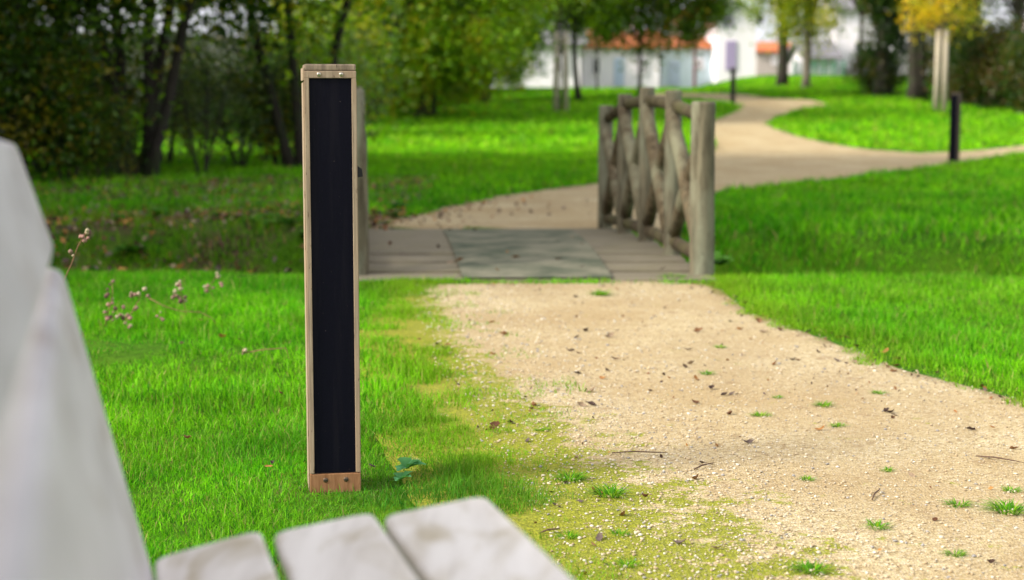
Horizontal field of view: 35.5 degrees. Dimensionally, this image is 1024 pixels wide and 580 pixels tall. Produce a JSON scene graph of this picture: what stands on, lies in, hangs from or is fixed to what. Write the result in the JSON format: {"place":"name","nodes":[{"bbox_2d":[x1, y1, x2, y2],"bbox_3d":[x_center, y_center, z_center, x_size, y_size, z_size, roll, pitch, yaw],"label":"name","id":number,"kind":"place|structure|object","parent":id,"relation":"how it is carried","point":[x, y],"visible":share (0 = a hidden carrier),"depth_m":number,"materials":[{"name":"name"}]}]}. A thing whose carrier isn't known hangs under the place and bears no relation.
{"place":"outdoors","nodes":[
{"label":"outdoors","id":0,"kind":"place"},
{"bbox_2d":[1,0,1013,86],"label":"sky","id":1,"kind":"structure","parent":0,"point":[760,33],"materials":[{"name":"white"}]},
{"bbox_2d":[27,73,1023,579],"bbox_3d":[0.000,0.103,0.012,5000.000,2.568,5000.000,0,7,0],"label":"ground","id":2,"kind":"structure","parent":0,"point":[139,350],"depth_m":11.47,"materials":[{"name":"plant"}]},
{"bbox_2d":[0,1,86,175],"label":"shrub","id":3,"kind":"object","parent":2,"relation":"on","point":[22,99],"visible":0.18,"depth_m":18.65,"materials":[{"name":"green plant"}]},
{"bbox_2d":[0,0,113,139],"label":"shrub","id":4,"kind":"object","parent":2,"relation":"on","point":[32,22],"visible":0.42,"depth_m":18.11,"materials":[{"name":"green plant"}]},
{"bbox_2d":[0,0,134,184],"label":"shrub","id":5,"kind":"object","parent":2,"relation":"on","point":[55,123],"visible":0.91,"depth_m":18.13,"materials":[{"name":"green plant"}]},
{"bbox_2d":[3,14,138,174],"bbox_3d":[-6.290,-2.646,21.359,2.557,2.414,2.150,4,8,31],"label":"shrub","id":6,"kind":"object","parent":2,"relation":"on","point":[35,166],"visible":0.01,"depth_m":21.31,"materials":[{"name":"green plant"}]},
{"bbox_2d":[64,228,90,278],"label":"dried weed","id":7,"kind":"object","parent":2,"relation":"on","point":[82,238],"visible":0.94,"depth_m":5.21,"materials":[{"name":"brown"}]},
{"bbox_2d":[29,22,139,164],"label":"shrub","id":8,"kind":"object","parent":2,"relation":"on","point":[66,101],"visible":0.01,"depth_m":23.71,"materials":[{"name":"green plant"}]},
{"bbox_2d":[2,0,199,182],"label":"shrub","id":9,"kind":"object","parent":2,"relation":"on","point":[125,46],"visible":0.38,"depth_m":18.60,"materials":[{"name":"green plant"}]},
{"bbox_2d":[0,0,215,138],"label":"grove tree","id":10,"kind":"object","parent":2,"relation":"on","point":[114,44],"visible":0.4,"depth_m":18.54,"materials":[{"name":"green plant"}]},
{"bbox_2d":[55,80,165,180],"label":"shrub","id":11,"kind":"object","parent":2,"relation":"on","point":[127,138],"visible":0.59,"depth_m":19.02,"materials":[{"name":"green plant"}]},
{"bbox_2d":[46,41,178,174],"bbox_3d":[-5.318,-2.379,20.770,1.771,1.988,2.106,3,7,24],"label":"shrub","id":12,"kind":"object","parent":2,"relation":"on","point":[130,97],"visible":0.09,"depth_m":20.72,"materials":[{"name":"green plant"}]},
{"bbox_2d":[103,280,124,325],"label":"dried weed","id":13,"kind":"object","parent":2,"relation":"on","point":[108,304],"visible":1,"depth_m":6.65,"materials":[{"name":"brown"}]},
{"bbox_2d":[111,244,147,252],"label":"broadleaf weed","id":14,"kind":"object","parent":2,"relation":"on","point":[132,248],"visible":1,"depth_m":11.79,"materials":[{"name":"green plant"}]},
{"bbox_2d":[112,287,149,328],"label":"dried weed","id":15,"kind":"object","parent":2,"relation":"on","point":[128,316],"visible":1,"depth_m":6.65,"materials":[{"name":"brown"}]},
{"bbox_2d":[146,207,171,215],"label":"broadleaf weed","id":16,"kind":"object","parent":2,"relation":"on","point":[157,210],"visible":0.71,"depth_m":13.20,"materials":[{"name":"green plant"}]},
{"bbox_2d":[90,2,234,162],"bbox_3d":[-5.432,-3.258,24.890,2.306,2.789,3.302,5,8,35],"label":"shrub","id":17,"kind":"object","parent":2,"relation":"on","point":[170,157],"visible":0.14,"depth_m":24.82,"materials":[{"name":"green plant"}]},
{"bbox_2d":[171,280,186,314],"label":"dried weed","id":18,"kind":"object","parent":2,"relation":"on","point":[181,301],"visible":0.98,"depth_m":7.04,"materials":[{"name":"brown"}]},
{"bbox_2d":[109,3,250,125],"bbox_3d":[-7.911,-5.339,37.724,3.962,3.347,2.767,1,7,8],"label":"shrub","id":19,"kind":"object","parent":2,"relation":"on","point":[178,10],"visible":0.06,"depth_m":37.50,"materials":[{"name":"green plant"}]},
{"bbox_2d":[149,298,215,322],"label":"dried weed","id":20,"kind":"object","parent":2,"relation":"on","point":[161,318],"visible":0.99,"depth_m":6.75,"materials":[{"name":"brown"}]},
{"bbox_2d":[111,0,261,79],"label":"grove tree","id":21,"kind":"object","parent":2,"relation":"on","point":[175,6],"visible":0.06,"depth_m":40.01,"materials":[{"name":"green plant"}]},
{"bbox_2d":[3,0,392,177],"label":"grove tree","id":22,"kind":"object","parent":2,"relation":"on","point":[154,133],"visible":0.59,"depth_m":20.11,"materials":[{"name":"green plant"}]},
{"bbox_2d":[156,27,244,157],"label":"shrub","id":23,"kind":"object","parent":2,"relation":"on","point":[194,135],"visible":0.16,"depth_m":26.17,"materials":[{"name":"green plant"}]},
{"bbox_2d":[119,17,301,174],"bbox_3d":[-4.101,-2.536,21.132,2.642,2.232,1.844,-5,8,-37],"label":"shrub","id":24,"kind":"object","parent":2,"relation":"on","point":[189,131],"visible":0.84,"depth_m":21.05,"materials":[{"name":"green plant"}]},
{"bbox_2d":[203,272,223,299],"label":"dried weed","id":25,"kind":"object","parent":2,"relation":"on","point":[206,286],"visible":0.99,"depth_m":7.64,"materials":[{"name":"brown"}]},
{"bbox_2d":[29,174,434,273],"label":"leaf litter","id":26,"kind":"object","parent":2,"relation":"on","point":[205,212],"visible":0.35,"depth_m":13.65,"materials":[{"name":"plant"}]},
{"bbox_2d":[138,1,329,167],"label":"shrub","id":27,"kind":"object","parent":2,"relation":"on","point":[241,162],"visible":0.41,"depth_m":23.24,"materials":[{"name":"green plant"}]},
{"bbox_2d":[77,33,394,107],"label":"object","id":28,"kind":"structure","parent":2,"relation":"on","point":[217,51],"depth_m":46.90,"materials":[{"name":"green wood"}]},
{"bbox_2d":[197,27,298,162],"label":"shrub","id":29,"kind":"object","parent":2,"relation":"on","point":[245,64],"visible":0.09,"depth_m":24.78,"materials":[{"name":"green plant"}]},
{"bbox_2d":[240,214,266,222],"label":"broadleaf weed","id":30,"kind":"object","parent":2,"relation":"on","point":[252,219],"visible":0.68,"depth_m":12.52,"materials":[{"name":"green plant"}]},
{"bbox_2d":[201,31,320,166],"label":"shrub","id":31,"kind":"object","parent":2,"relation":"on","point":[288,119],"visible":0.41,"depth_m":22.97,"materials":[{"name":"green plant"}]},
{"bbox_2d":[202,4,325,114],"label":"shrub","id":32,"kind":"object","parent":2,"relation":"on","point":[240,46],"visible":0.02,"depth_m":37.80,"materials":[{"name":"green plant"}]},
{"bbox_2d":[241,348,293,360],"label":"dried weed","id":33,"kind":"object","parent":2,"relation":"on","point":[244,350],"visible":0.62,"depth_m":5.96,"materials":[{"name":"brown"}]},
{"bbox_2d":[270,217,299,225],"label":"broadleaf weed","id":34,"kind":"object","parent":2,"relation":"on","point":[287,220],"visible":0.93,"depth_m":12.24,"materials":[{"name":"green plant"}]},
{"bbox_2d":[0,140,572,579],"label":"park bench","id":35,"kind":"object","parent":2,"relation":"on","point":[66,510],"visible":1,"depth_m":1.40,"materials":[{"name":"paint"}]},
{"bbox_2d":[220,41,366,154],"bbox_3d":[-3.592,-2.982,25.645,2.106,1.988,1.771,4,8,31],"label":"shrub","id":36,"kind":"object","parent":2,"relation":"on","point":[268,112],"visible":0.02,"depth_m":25.54,"materials":[{"name":"green plant"}]},
{"bbox_2d":[247,11,394,126],"bbox_3d":[-4.553,-5.364,38.074,3.560,3.228,2.960,0,7,0],"label":"shrub","id":37,"kind":"object","parent":2,"relation":"on","point":[324,46],"visible":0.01,"depth_m":37.82,"materials":[{"name":"green plant"}]},
{"bbox_2d":[142,0,508,168],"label":"grove tree","id":38,"kind":"object","parent":2,"relation":"on","point":[338,24],"visible":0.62,"depth_m":22.57,"materials":[{"name":"green plant"}]},
{"bbox_2d":[301,64,362,492],"bbox_3d":[-0.438,0.024,3.940,0.143,1.146,0.126,-1,7,-9],"label":"bollard light","id":39,"kind":"object","parent":2,"relation":"on","point":[332,171],"visible":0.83,"depth_m":3.88,"materials":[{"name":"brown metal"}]},
{"bbox_2d":[262,2,407,150],"bbox_3d":[-2.866,-3.235,25.202,2.190,2.650,3.137,4,8,32],"label":"shrub","id":40,"kind":"object","parent":2,"relation":"on","point":[358,59],"visible":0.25,"depth_m":25.48,"materials":[{"name":"green plant"}]},
{"bbox_2d":[257,0,421,135],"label":"shrub","id":41,"kind":"object","parent":2,"relation":"on","point":[365,23],"visible":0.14,"depth_m":33.85,"materials":[{"name":"green plant"}]},
{"bbox_2d":[298,35,418,139],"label":"shrub","id":42,"kind":"object","parent":2,"relation":"on","point":[378,93],"visible":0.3,"depth_m":26.25,"materials":[{"name":"green plant"}]},
{"bbox_2d":[381,211,405,216],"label":"broadleaf weed","id":43,"kind":"object","parent":2,"relation":"on","point":[395,214],"visible":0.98,"depth_m":13.17,"materials":[{"name":"green plant"}]},
{"bbox_2d":[355,30,438,113],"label":"shrub","id":44,"kind":"object","parent":2,"relation":"on","point":[397,106],"visible":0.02,"depth_m":44.16,"materials":[{"name":"green plant"}]},
{"bbox_2d":[388,202,412,208],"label":"broadleaf weed","id":45,"kind":"object","parent":2,"relation":"on","point":[401,203],"visible":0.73,"depth_m":14.09,"materials":[{"name":"green plant"}]},
{"bbox_2d":[393,471,411,480],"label":"broadleaf weed","id":46,"kind":"object","parent":2,"relation":"on","point":[400,475],"visible":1,"depth_m":4.00,"materials":[{"name":"green plant"}]},
{"bbox_2d":[395,457,425,470],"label":"broadleaf weed","id":47,"kind":"object","parent":2,"relation":"on","point":[407,462],"visible":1,"depth_m":4.12,"materials":[{"name":"green plant"}]},
{"bbox_2d":[295,0,567,117],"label":"broad tree","id":48,"kind":"object","parent":2,"relation":"on","point":[463,89],"visible":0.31,"depth_m":42.11,"materials":[{"name":"green plant"}]},
{"bbox_2d":[316,0,579,124],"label":"leaning tree","id":49,"kind":"object","parent":2,"relation":"on","point":[482,24],"visible":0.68,"depth_m":39.17,"materials":[{"name":"green plant"}]},
{"bbox_2d":[371,195,633,228],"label":"leaf litter","id":50,"kind":"object","parent":2,"relation":"on","point":[459,215],"visible":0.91,"depth_m":13.62,"materials":[{"name":"plant"}]},
{"bbox_2d":[455,0,568,102],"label":"round tree","id":51,"kind":"object","parent":2,"relation":"on","point":[514,74],"visible":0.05,"depth_m":49.18,"materials":[{"name":"green plant"}]},
{"bbox_2d":[504,54,538,92],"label":"shrub","id":52,"kind":"object","parent":2,"relation":"on","point":[524,75],"visible":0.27,"depth_m":53.94,"materials":[{"name":"green plant"}]},
{"bbox_2d":[357,87,715,281],"bbox_3d":[-0.054,-0.556,10.374,2.069,1.512,4.094,-1,7,-5],"label":"footbridge","id":53,"kind":"object","parent":2,"relation":"on","point":[648,176],"visible":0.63,"depth_m":9.64,"materials":[{"name":"grey wood"}]},
{"bbox_2d":[503,22,587,88],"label":"white house","id":54,"kind":"structure","parent":2,"relation":"on","point":[542,81],"depth_m":69.35,"materials":[{"name":"paint"}]},
{"bbox_2d":[531,55,541,72],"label":"window","id":55,"kind":"structure","parent":54,"relation":"in","point":[535,65],"depth_m":69.27,"materials":[{"name":"grey glass"}]},
{"bbox_2d":[532,0,588,111],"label":"staked sapling","id":56,"kind":"object","parent":2,"relation":"on","point":[562,10],"visible":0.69,"depth_m":45.31,"materials":[{"name":"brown plant"}]},
{"bbox_2d":[553,32,568,111],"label":"tree stakes","id":57,"kind":"object","parent":2,"relation":"on","point":[564,40],"visible":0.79,"depth_m":45.04,"materials":[{"name":"brown wood"}]},
{"bbox_2d":[533,0,647,101],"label":"thin tree","id":58,"kind":"object","parent":2,"relation":"on","point":[583,22],"visible":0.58,"depth_m":49.66,"materials":[{"name":"green plant"}]},
{"bbox_2d":[583,32,602,90],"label":"sapling","id":59,"kind":"object","parent":2,"relation":"on","point":[596,51],"visible":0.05,"depth_m":54.46,"materials":[{"name":"brown plant"}]},
{"bbox_2d":[581,26,664,88],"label":"white house","id":60,"kind":"structure","parent":2,"relation":"on","point":[610,66],"depth_m":71.33,"materials":[{"name":"paint"}]},
{"bbox_2d":[591,57,600,74],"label":"window","id":61,"kind":"structure","parent":60,"relation":"in","point":[593,59],"depth_m":71.24,"materials":[{"name":"grey glass"}]},
{"bbox_2d":[614,58,623,85],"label":"door","id":62,"kind":"structure","parent":60,"relation":"in","point":[618,75],"depth_m":71.29,"materials":[{"name":"blue"}]},
{"bbox_2d":[637,57,646,74],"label":"window","id":63,"kind":"structure","parent":60,"relation":"in","point":[644,59],"depth_m":71.24,"materials":[{"name":"grey glass"}]},
{"bbox_2d":[571,0,755,95],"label":"slim tree","id":64,"kind":"object","parent":2,"relation":"on","point":[694,14],"visible":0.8,"depth_m":51.16,"materials":[{"name":"green plant"}]},
{"bbox_2d":[659,26,712,87],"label":"blue house","id":65,"kind":"structure","parent":2,"relation":"on","point":[682,76],"depth_m":72.31,"materials":[{"name":"orange tile"}]},
{"bbox_2d":[669,62,679,84],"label":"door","id":66,"kind":"structure","parent":65,"relation":"in","point":[674,76],"depth_m":72.29,"materials":[{"name":"blue"}]},
{"bbox_2d":[696,58,702,69],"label":"window","id":67,"kind":"structure","parent":65,"relation":"in","point":[699,65],"depth_m":72.22,"materials":[{"name":"white glass"}]},
{"bbox_2d":[693,31,696,87],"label":"red post","id":68,"kind":"object","parent":2,"relation":"on","point":[694,70],"visible":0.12,"depth_m":59.40,"materials":[{"name":"red paint"}]},
{"bbox_2d":[714,251,735,264],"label":"broadleaf weed","id":69,"kind":"object","parent":2,"relation":"on","point":[719,259],"visible":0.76,"depth_m":9.45,"materials":[{"name":"green plant"}]},
{"bbox_2d":[699,0,763,82],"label":"gabled house","id":70,"kind":"structure","parent":2,"relation":"on","point":[736,50],"depth_m":70.24,"materials":[{"name":"paint"}]},
{"bbox_2d":[730,68,735,102],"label":"bollard light","id":71,"kind":"object","parent":2,"relation":"on","point":[733,86],"visible":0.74,"depth_m":49.05,"materials":[{"name":"black plastic"}]},
{"bbox_2d":[755,31,791,75],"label":"white house","id":72,"kind":"structure","parent":2,"relation":"on","point":[766,64],"depth_m":85.20,"materials":[{"name":"beige"}]},
{"bbox_2d":[771,55,777,64],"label":"window","id":73,"kind":"structure","parent":72,"relation":"in","point":[774,61],"depth_m":85.08,"materials":[{"name":"white glass"}]},
{"bbox_2d":[725,0,829,86],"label":"brown trunk tree","id":74,"kind":"object","parent":2,"relation":"on","point":[782,77],"visible":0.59,"depth_m":57.29,"materials":[{"name":"green plant"}]},
{"bbox_2d":[761,0,862,87],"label":"forked tree","id":75,"kind":"object","parent":2,"relation":"on","point":[809,29],"visible":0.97,"depth_m":56.19,"materials":[{"name":"green plant"}]},
{"bbox_2d":[788,27,843,73],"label":"annexe","id":76,"kind":"structure","parent":2,"relation":"on","point":[833,54],"depth_m":75.08,"materials":[{"name":"stone"}]},
{"bbox_2d":[793,60,844,74],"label":"fence","id":77,"kind":"object","parent":2,"relation":"on","point":[822,71],"visible":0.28,"depth_m":63.42,"materials":[{"name":"green metal"}]},
{"bbox_2d":[852,0,867,76],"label":"bare tree","id":78,"kind":"object","parent":2,"relation":"on","point":[860,13],"visible":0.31,"depth_m":61.17,"materials":[{"name":"brown plant"}]},
{"bbox_2d":[815,0,907,73],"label":"white house","id":79,"kind":"structure","parent":2,"relation":"on","point":[846,46],"depth_m":77.11,"materials":[{"name":"paint"}]},
{"bbox_2d":[829,43,907,92],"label":"hedge bush","id":80,"kind":"object","parent":2,"relation":"on","point":[861,69],"visible":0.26,"depth_m":53.83,"materials":[{"name":"green plant"}]},
{"bbox_2d":[852,0,907,96],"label":"ivy tree","id":81,"kind":"object","parent":2,"relation":"on","point":[887,34],"visible":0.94,"depth_m":52.23,"materials":[{"name":"green plant"}]},
{"bbox_2d":[878,0,928,100],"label":"twin trunk tree","id":82,"kind":"object","parent":2,"relation":"on","point":[916,78],"visible":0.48,"depth_m":50.34,"materials":[{"name":"plant"}]},
{"bbox_2d":[901,26,953,95],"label":"hedge bush","id":83,"kind":"object","parent":2,"relation":"on","point":[929,56],"visible":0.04,"depth_m":51.37,"materials":[{"name":"green plant"}]},
{"bbox_2d":[885,0,991,59],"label":"yellow tree","id":84,"kind":"object","parent":2,"relation":"on","point":[930,11],"visible":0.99,"depth_m":45.28,"materials":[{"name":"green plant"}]},
{"bbox_2d":[933,30,948,110],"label":"tree stakes","id":85,"kind":"object","parent":2,"relation":"on","point":[944,74],"visible":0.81,"depth_m":45.33,"materials":[{"name":"brown wood"}]},
{"bbox_2d":[948,93,960,161],"bbox_3d":[6.995,-2.507,25.280,0.135,1.202,0.130,5,8,38],"label":"bollard light","id":86,"kind":"object","parent":2,"relation":"on","point":[954,128],"visible":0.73,"depth_m":25.23,"materials":[{"name":"black plastic"}]},
{"bbox_2d":[904,0,1007,101],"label":"hedgerow tree","id":87,"kind":"object","parent":2,"relation":"on","point":[977,6],"visible":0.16,"depth_m":49.19,"materials":[{"name":"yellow plant"}]},
{"bbox_2d":[912,11,1009,103],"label":"hedge bush","id":88,"kind":"object","parent":2,"relation":"on","point":[953,39],"visible":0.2,"depth_m":48.08,"materials":[{"name":"green plant"}]},
{"bbox_2d":[940,11,1023,108],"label":"hedge bush","id":89,"kind":"object","parent":2,"relation":"on","point":[984,47],"visible":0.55,"depth_m":46.35,"materials":[{"name":"green plant"}]},
{"bbox_2d":[954,0,1023,24],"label":"bare tree","id":90,"kind":"object","parent":2,"relation":"on","point":[1017,6],"visible":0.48,"depth_m":59.07,"materials":[{"name":"grey plant"}]},
{"bbox_2d":[971,12,1023,114],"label":"hedge bush","id":91,"kind":"object","parent":2,"relation":"on","point":[1014,56],"visible":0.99,"depth_m":43.73,"materials":[{"name":"green plant"}]},
{"bbox_2d":[359,282,1023,579],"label":"path","id":92,"kind":"structure","parent":0,"point":[994,473],"depth_m":4.57,"materials":[{"name":"gravel"}]},
{"bbox_2d":[549,530,580,538],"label":"grass tuft","id":93,"kind":"object","parent":92,"relation":"on","point":[569,534],"visible":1,"depth_m":3.52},
{"bbox_2d":[546,469,597,482],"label":"grass tuft","id":94,"kind":"object","parent":92,"relation":"on","point":[576,475],"visible":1,"depth_m":4.06,"materials":[{"name":"plant"}]},
{"bbox_2d":[581,287,614,295],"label":"grass tuft","id":95,"kind":"object","parent":92,"relation":"on","point":[600,293],"visible":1,"depth_m":7.97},
{"bbox_2d":[580,480,639,500],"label":"grass tuft","id":96,"kind":"object","parent":92,"relation":"on","point":[610,491],"visible":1,"depth_m":3.91,"materials":[{"name":"plant"}]},
{"bbox_2d":[610,528,629,536],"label":"grass tuft","id":97,"kind":"object","parent":92,"relation":"on","point":[617,532],"visible":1,"depth_m":3.55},
{"bbox_2d":[614,556,641,567],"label":"grass tuft","id":98,"kind":"object","parent":92,"relation":"on","point":[620,562],"visible":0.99,"depth_m":3.31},
{"bbox_2d":[612,451,666,452],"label":"twig","id":99,"kind":"object","parent":92,"relation":"on","point":[639,451],"visible":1,"depth_m":4.34,"materials":[{"name":"wood"}]},
{"bbox_2d":[411,282,1002,573],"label":"leaf litter","id":100,"kind":"object","parent":92,"relation":"on","point":[984,389],"visible":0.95,"depth_m":5.34,"materials":[{"name":"plant"}]},
{"bbox_2d":[411,282,1023,579],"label":"pebbles","id":101,"kind":"object","parent":92,"relation":"on","point":[725,504],"visible":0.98,"depth_m":4.39,"materials":[{"name":"gravel"}]},
{"bbox_2d":[779,558,841,575],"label":"grass tuft","id":102,"kind":"object","parent":92,"relation":"on","point":[806,567],"visible":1,"depth_m":3.27,"materials":[{"name":"plant"}]},
{"bbox_2d":[811,401,835,406],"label":"grass tuft","id":103,"kind":"object","parent":92,"relation":"on","point":[824,404],"visible":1,"depth_m":5.05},
{"bbox_2d":[865,517,894,530],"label":"grass tuft","id":104,"kind":"object","parent":92,"relation":"on","point":[877,524],"visible":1,"depth_m":3.61,"materials":[{"name":"plant"}]},
{"bbox_2d":[942,547,969,557],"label":"grass tuft","id":105,"kind":"object","parent":92,"relation":"on","point":[957,555],"visible":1,"depth_m":3.38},
{"bbox_2d":[938,497,974,508],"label":"grass tuft","id":106,"kind":"object","parent":92,"relation":"on","point":[953,502],"visible":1,"depth_m":3.80,"materials":[{"name":"plant"}]},
{"bbox_2d":[972,496,1023,514],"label":"grass tuft","id":107,"kind":"object","parent":92,"relation":"on","point":[1003,507],"visible":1,"depth_m":3.75,"materials":[{"name":"plant"}]},
{"bbox_2d":[1000,485,1021,492],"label":"grass tuft","id":108,"kind":"object","parent":92,"relation":"on","point":[1008,488],"visible":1,"depth_m":3.94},
{"bbox_2d":[369,93,1023,228],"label":"path","id":109,"kind":"structure","parent":0,"point":[752,149],"depth_m":24.16,"materials":[{"name":"gravel"}]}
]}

